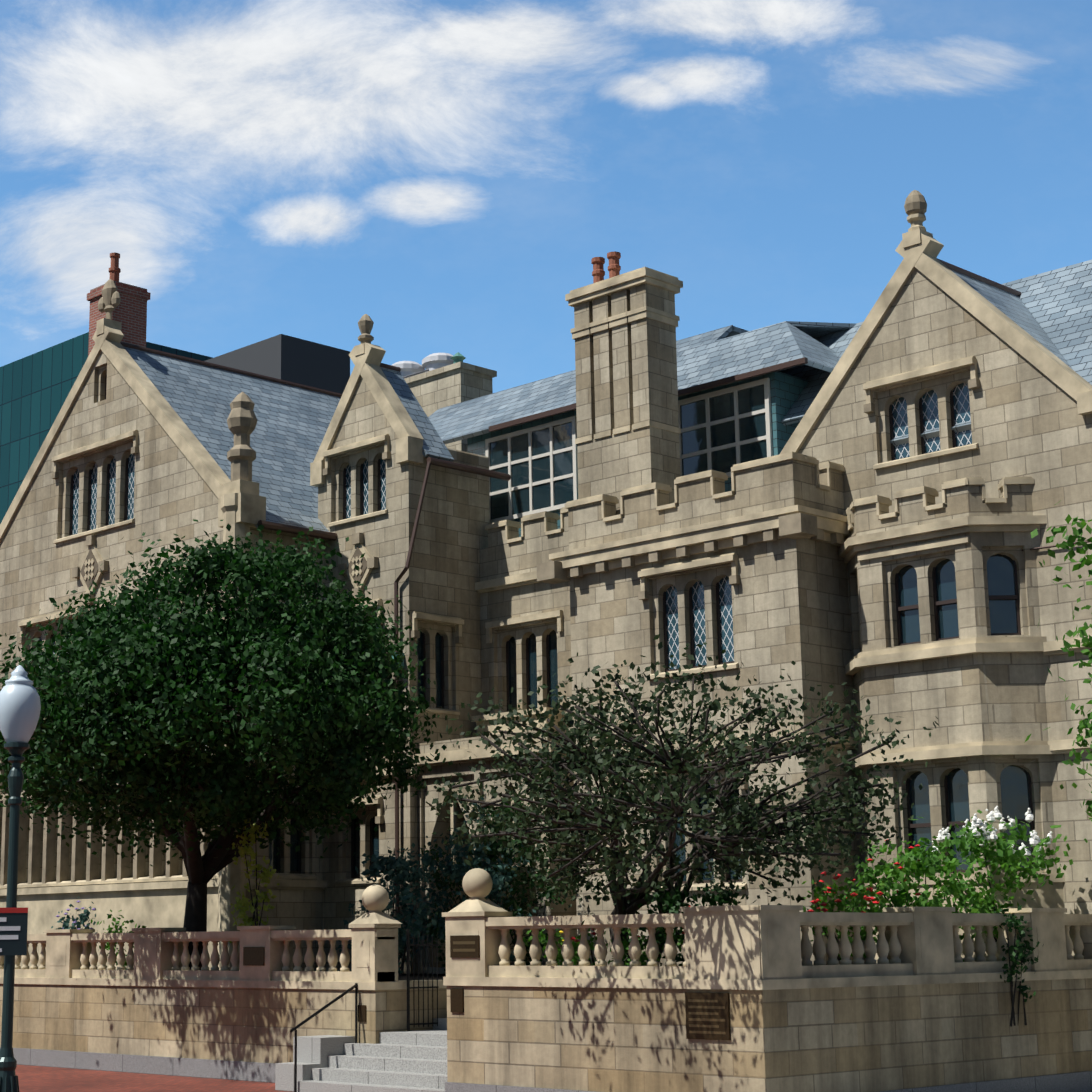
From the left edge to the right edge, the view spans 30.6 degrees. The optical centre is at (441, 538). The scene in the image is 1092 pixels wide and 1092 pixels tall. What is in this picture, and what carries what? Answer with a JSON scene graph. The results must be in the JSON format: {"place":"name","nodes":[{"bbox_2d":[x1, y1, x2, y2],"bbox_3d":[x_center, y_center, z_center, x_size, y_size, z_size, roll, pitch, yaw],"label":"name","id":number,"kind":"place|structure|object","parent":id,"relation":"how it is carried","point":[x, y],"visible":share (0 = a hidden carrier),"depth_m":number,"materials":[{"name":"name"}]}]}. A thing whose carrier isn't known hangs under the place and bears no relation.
{"place":"outdoors","nodes":[
{"label":"outdoors","id":0,"kind":"place"},
{"bbox_2d":[15,1065,290,1091],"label":"brick sidewalk","id":1,"kind":"structure","parent":0,"point":[41,1079],"depth_m":32.20,"materials":[{"name":"red brick"}]},
{"bbox_2d":[0,742,29,1091],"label":"lamp post","id":2,"kind":"object","parent":1,"relation":"on","point":[9,1081],"visible":0.96,"depth_m":22.99,"materials":[{"name":"black metal"}]},
{"bbox_2d":[0,913,27,955],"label":"sign plate","id":3,"kind":"object","parent":2,"relation":"attached to","point":[18,946],"visible":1,"depth_m":22.89,"materials":[{"name":"black metal"}]},
{"bbox_2d":[0,917,19,951],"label":"sign lettering","id":4,"kind":"object","parent":3,"relation":"attached to","point":[8,928],"visible":1,"depth_m":22.89},
{"bbox_2d":[0,908,27,912],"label":"sign header band","id":5,"kind":"object","parent":3,"relation":"attached to","point":[13,910],"visible":1,"depth_m":22.94,"materials":[{"name":"red metal"}]},
{"bbox_2d":[0,665,40,742],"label":"lamp globe","id":6,"kind":"object","parent":2,"relation":"on","point":[20,705],"visible":0.98,"depth_m":23.29,"materials":[{"name":"white glass"}]},
{"bbox_2d":[275,1018,446,1091],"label":"entrance steps","id":7,"kind":"structure","parent":1,"relation":"on","point":[405,1061],"depth_m":29.68,"materials":[{"name":"stone"}]},
{"bbox_2d":[290,929,438,1091],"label":"iron gate and handrail","id":8,"kind":"structure","parent":7,"relation":"on","point":[408,945],"depth_m":30.89,"materials":[{"name":"black metal"}]},
{"bbox_2d":[0,978,1091,1091],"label":"stone terrace wall","id":9,"kind":"structure","parent":1,"relation":"on","point":[867,1038],"depth_m":26.63,"materials":[{"name":"beige stone"}]},
{"bbox_2d":[0,899,1091,989],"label":"stone balustrade","id":10,"kind":"object","parent":9,"relation":"on","point":[746,947],"visible":0.94,"depth_m":27.15,"materials":[{"name":"beige stone"}]},
{"bbox_2d":[243,935,730,1039],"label":"wall plaques","id":11,"kind":"object","parent":10,"relation":"attached to","point":[253,956],"visible":0.85,"depth_m":24.56,"materials":[{"name":"brown metal"}]},
{"bbox_2d":[453,941,725,1033],"bbox_3d":[1.798,5.802,25.897,0.005,1.130,4.750,10,-16,-43],"label":"plaque lettering","id":12,"kind":"object","parent":11,"relation":"attached to","point":[689,1000],"visible":1,"depth_m":24.40,"materials":[{"name":"brown metal"}]},
{"bbox_2d":[0,868,1083,971],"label":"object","id":13,"kind":"object","parent":10,"relation":"on","point":[477,883],"visible":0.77,"depth_m":27.35,"materials":[{"name":"stone"}]},
{"bbox_2d":[993,905,1043,1026],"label":"wall vine","id":14,"kind":"object","parent":9,"relation":"attached to","point":[1020,954],"visible":0.96,"depth_m":27.59,"materials":[{"name":"green plant"}]},
{"bbox_2d":[0,1047,1091,1091],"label":"terrace wall granite plinth","id":15,"kind":"structure","parent":1,"relation":"on","point":[265,1072],"depth_m":32.73,"materials":[{"name":"stone"}]},
{"bbox_2d":[318,376,489,973],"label":"wall","id":16,"kind":"structure","parent":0,"point":[441,575],"depth_m":40.61,"materials":[{"name":"beige stone"}]},
{"bbox_2d":[398,974,445,980],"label":"terrace soil","id":17,"kind":"structure","parent":0,"point":[404,976],"depth_m":37.41,"materials":[{"name":"brown soil"}]},
{"bbox_2d":[51,897,107,932],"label":"flowering plant","id":18,"kind":"object","parent":17,"relation":"on","point":[84,916],"visible":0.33,"depth_m":38.14,"materials":[{"name":"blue plant"}]},
{"bbox_2d":[91,909,158,969],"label":"perennials","id":19,"kind":"object","parent":17,"relation":"on","point":[110,928],"visible":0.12,"depth_m":37.22,"materials":[{"name":"green plant"}]},
{"bbox_2d":[0,351,323,970],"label":"wing wall","id":20,"kind":"structure","parent":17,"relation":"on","point":[174,493],"depth_m":44.09,"materials":[{"name":"beige stone"}]},
{"bbox_2d":[392,352,465,667],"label":"verdigris copper","id":21,"kind":"object","parent":20,"relation":"attached to","point":[457,357],"visible":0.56,"depth_m":49.63,"materials":[{"name":"green metal"}]},
{"bbox_2d":[404,361,496,451],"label":"stone chimney","id":22,"kind":"object","parent":20,"relation":"on","point":[434,390],"visible":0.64,"depth_m":49.26,"materials":[{"name":"beige stone"}]},
{"bbox_2d":[392,353,452,378],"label":"rooftop vents","id":23,"kind":"object","parent":22,"relation":"on","point":[433,361],"visible":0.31,"depth_m":51.92,"materials":[{"name":"silver metal"}]},
{"bbox_2d":[39,383,971,681],"bbox_3d":[-0.217,0.171,39.260,22.953,6.210,1.899,-9,-15,38],"label":"leaded glass","id":24,"kind":"object","parent":20,"relation":"on","point":[901,429],"visible":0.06,"depth_m":34.17,"materials":[{"name":"glass"}]},
{"bbox_2d":[5,374,1034,883],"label":"window frames","id":25,"kind":"structure","parent":20,"relation":"attached to","point":[899,610],"depth_m":34.21,"materials":[{"name":"brown"}]},
{"bbox_2d":[0,213,1091,969],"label":"stone dressings","id":26,"kind":"structure","parent":20,"relation":"attached to","point":[146,901],"depth_m":35.95,"materials":[{"name":"beige stone"}]},
{"bbox_2d":[80,546,366,588],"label":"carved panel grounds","id":27,"kind":"structure","parent":26,"relation":"on","point":[357,553],"depth_m":41.23,"materials":[{"name":"stone"}]},
{"bbox_2d":[109,251,620,282],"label":"chimney pots","id":28,"kind":"object","parent":26,"relation":"on","point":[614,269],"visible":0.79,"depth_m":37.83,"materials":[{"name":"ceramic"}]},
{"bbox_2d":[0,190,979,885],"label":"carved stone ornaments","id":29,"kind":"object","parent":26,"relation":"on","point":[242,420],"visible":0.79,"depth_m":41.43},
{"bbox_2d":[120,258,1088,967],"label":"gutters and downspouts","id":30,"kind":"object","parent":20,"relation":"on","point":[274,526],"visible":0.5,"depth_m":40.51,"materials":[{"name":"brown"}]},
{"bbox_2d":[123,260,1091,531],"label":"slate roofs","id":31,"kind":"structure","parent":20,"relation":"on","point":[1051,310],"depth_m":41.97,"materials":[{"name":"grey stone"}]},
{"bbox_2d":[87,280,150,355],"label":"brick chimney","id":32,"kind":"object","parent":31,"relation":"on","point":[129,312],"visible":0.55,"depth_m":51.03,"materials":[{"name":"red brick"}]},
{"bbox_2d":[403,369,428,377],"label":"rooftop railing","id":33,"kind":"object","parent":31,"relation":"on","point":[427,370],"visible":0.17,"depth_m":51.29,"materials":[{"name":"grey metal"}]},
{"bbox_2d":[269,384,1032,880],"bbox_3d":[1.758,0.909,39.007,21.080,11.850,3.926,-10,-15,39],"label":"window glass","id":34,"kind":"object","parent":20,"relation":"attached to","point":[1003,620],"visible":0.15,"depth_m":37.34,"materials":[{"name":"black glass"}]},
{"bbox_2d":[417,459,1032,753],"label":"parapet merlons","id":35,"kind":"object","parent":20,"relation":"on","point":[781,484],"visible":0.81,"depth_m":33.65,"materials":[{"name":"stone"}]},
{"bbox_2d":[0,519,460,969],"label":"tree","id":36,"kind":"object","parent":17,"relation":"on","point":[298,722],"depth_m":33.22,"materials":[{"name":"green plant"}]},
{"bbox_2d":[225,817,278,942],"bbox_3d":[-3.353,6.040,34.704,0.956,2.405,0.947,10,-16,-42],"label":"yellow shrub","id":37,"kind":"object","parent":17,"relation":"on","point":[265,875],"visible":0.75,"depth_m":34.70,"materials":[{"name":"green plant"}]},
{"bbox_2d":[335,836,442,975],"bbox_3d":[-0.657,6.223,33.220,2.126,2.487,1.938,10,-16,-42],"label":"blue shrub","id":38,"kind":"object","parent":17,"relation":"on","point":[393,869],"visible":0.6,"depth_m":33.24,"materials":[{"name":"green plant"}]},
{"bbox_2d":[412,841,531,970],"bbox_3d":[0.385,6.705,36.403,1.777,2.550,2.450,10,-16,-42],"label":"shrub","id":39,"kind":"object","parent":17,"relation":"on","point":[436,877],"visible":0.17,"depth_m":36.47,"materials":[{"name":"green plant"}]},
{"bbox_2d":[409,797,535,964],"bbox_3d":[0.519,5.966,34.072,2.270,3.124,2.186,10,-16,-42],"label":"blue shrub","id":40,"kind":"object","parent":17,"relation":"on","point":[456,873],"visible":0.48,"depth_m":33.99,"materials":[{"name":"green plant"}]},
{"bbox_2d":[464,798,579,965],"bbox_3d":[1.390,6.112,34.701,2.030,3.252,2.100,-1,-11,2],"label":"shrub","id":41,"kind":"object","parent":17,"relation":"on","point":[494,846],"visible":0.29,"depth_m":34.53,"materials":[{"name":"green plant"}]},
{"bbox_2d":[523,929,579,965],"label":"yellow flowers","id":42,"kind":"object","parent":17,"relation":"on","point":[560,941],"visible":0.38,"depth_m":27.61,"materials":[{"name":"green plant"}]},
{"bbox_2d":[556,906,690,965],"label":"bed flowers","id":43,"kind":"object","parent":17,"relation":"on","point":[642,959],"visible":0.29,"depth_m":26.70,"materials":[{"name":"green plant"}]},
{"bbox_2d":[422,634,938,962],"bbox_3d":[3.115,3.623,26.375,6.583,4.573,6.556,10,-16,-42],"label":"tree","id":44,"kind":"object","parent":17,"relation":"on","point":[812,845],"depth_m":25.45,"materials":[{"name":"green plant"}]},
{"bbox_2d":[627,877,740,965],"bbox_3d":[3.423,5.248,26.317,1.913,1.544,1.390,-3,-12,14],"label":"shrub","id":45,"kind":"object","parent":17,"relation":"on","point":[719,898],"visible":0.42,"depth_m":26.30,"materials":[{"name":"green plant"}]},
{"bbox_2d":[802,871,902,964],"bbox_3d":[5.520,5.156,26.787,1.314,1.395,2.696,-5,-12,22],"label":"red flower bed","id":46,"kind":"object","parent":17,"relation":"on","point":[854,893],"visible":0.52,"depth_m":26.72,"materials":[{"name":"green plant"}]},
{"bbox_2d":[844,816,1000,961],"bbox_3d":[6.746,5.040,28.072,2.594,2.191,1.971,10,-16,-42],"label":"green bush","id":47,"kind":"object","parent":17,"relation":"on","point":[919,868],"visible":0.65,"depth_m":27.95,"materials":[{"name":"green plant"}]},
{"bbox_2d":[927,806,1087,941],"bbox_3d":[8.248,5.007,29.215,1.588,2.222,2.423,29,-32,-68],"label":"white hydrangea","id":48,"kind":"object","parent":17,"relation":"on","point":[978,830],"visible":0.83,"depth_m":29.11,"materials":[{"name":"green plant"}]},
{"bbox_2d":[417,752,577,973],"bbox_3d":[1.375,6.316,38.354,1.850,4.020,3.700,10,-16,-42],"label":"building porch","id":49,"kind":"object","parent":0,"point":[430,822],"visible":0.19,"depth_m":38.53,"materials":[{"name":"beige stone"}]},
{"bbox_2d":[480,543,572,732],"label":"wall section","id":50,"kind":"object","parent":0,"point":[523,600],"visible":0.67,"depth_m":40.37,"materials":[{"name":"beige stone"}]},
{"bbox_2d":[0,0,1091,392],"label":"sky","id":51,"kind":"structure","parent":0,"point":[443,173],"materials":[{"name":"blue"}]},
{"bbox_2d":[574,283,680,514],"bbox_3d":[3.435,-2.047,36.846,0.820,4.980,1.780,10,-16,-42],"label":"chimney","id":52,"kind":"object","parent":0,"point":[626,374],"visible":0.62,"depth_m":36.53,"materials":[{"name":"beige stone"}]},
{"bbox_2d":[485,378,772,522],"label":"window frames","id":53,"kind":"structure","parent":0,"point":[767,437],"depth_m":40.80,"materials":[{"name":"grey paint"}]},
{"bbox_2d":[467,371,808,536],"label":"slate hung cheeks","id":54,"kind":"object","parent":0,"point":[786,390],"visible":0.04,"depth_m":37.09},
{"bbox_2d":[570,538,864,965],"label":"building","id":55,"kind":"structure","parent":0,"point":[790,600],"depth_m":33.05,"materials":[{"name":"beige stone"}]},
{"bbox_2d":[798,268,1091,958],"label":"gable wall","id":56,"kind":"structure","parent":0,"point":[1027,420],"depth_m":31.63,"materials":[{"name":"beige stone"}]},
{"bbox_2d":[848,531,1057,877],"bbox_3d":[7.898,3.386,31.414,1.000,6.900,3.490,10,-16,-42],"label":"bay window wall","id":57,"kind":"structure","parent":56,"relation":"attached to","point":[976,697],"depth_m":30.96,"materials":[{"name":"beige stone"}]},
{"bbox_3d":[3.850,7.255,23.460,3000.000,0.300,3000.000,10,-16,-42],"label":"asphalt ground","id":58,"kind":"structure","parent":0,"visible":0},
{"bbox_2d":[0,332,212,523],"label":"glass tower","id":59,"kind":"structure","parent":58,"relation":"on","point":[35,389],"depth_m":173.50,"materials":[{"name":"teal glass"}]},
{"bbox_2d":[205,334,349,393],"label":"dark building","id":60,"kind":"structure","parent":58,"relation":"on","point":[300,361],"depth_m":66.46,"materials":[{"name":"grey"}]},
{"bbox_3d":[5.779,5.601,16.144,6.500,0.004,8.450,10,-16,-42],"label":"brick crosswalk","id":61,"kind":"object","parent":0,"visible":0},
{"bbox_2d":[1024,501,1091,820],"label":"street tree","id":62,"kind":"object","parent":61,"relation":"on","point":[1084,723],"visible":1,"depth_m":16.37,"materials":[{"name":"green plant"}]}
]}

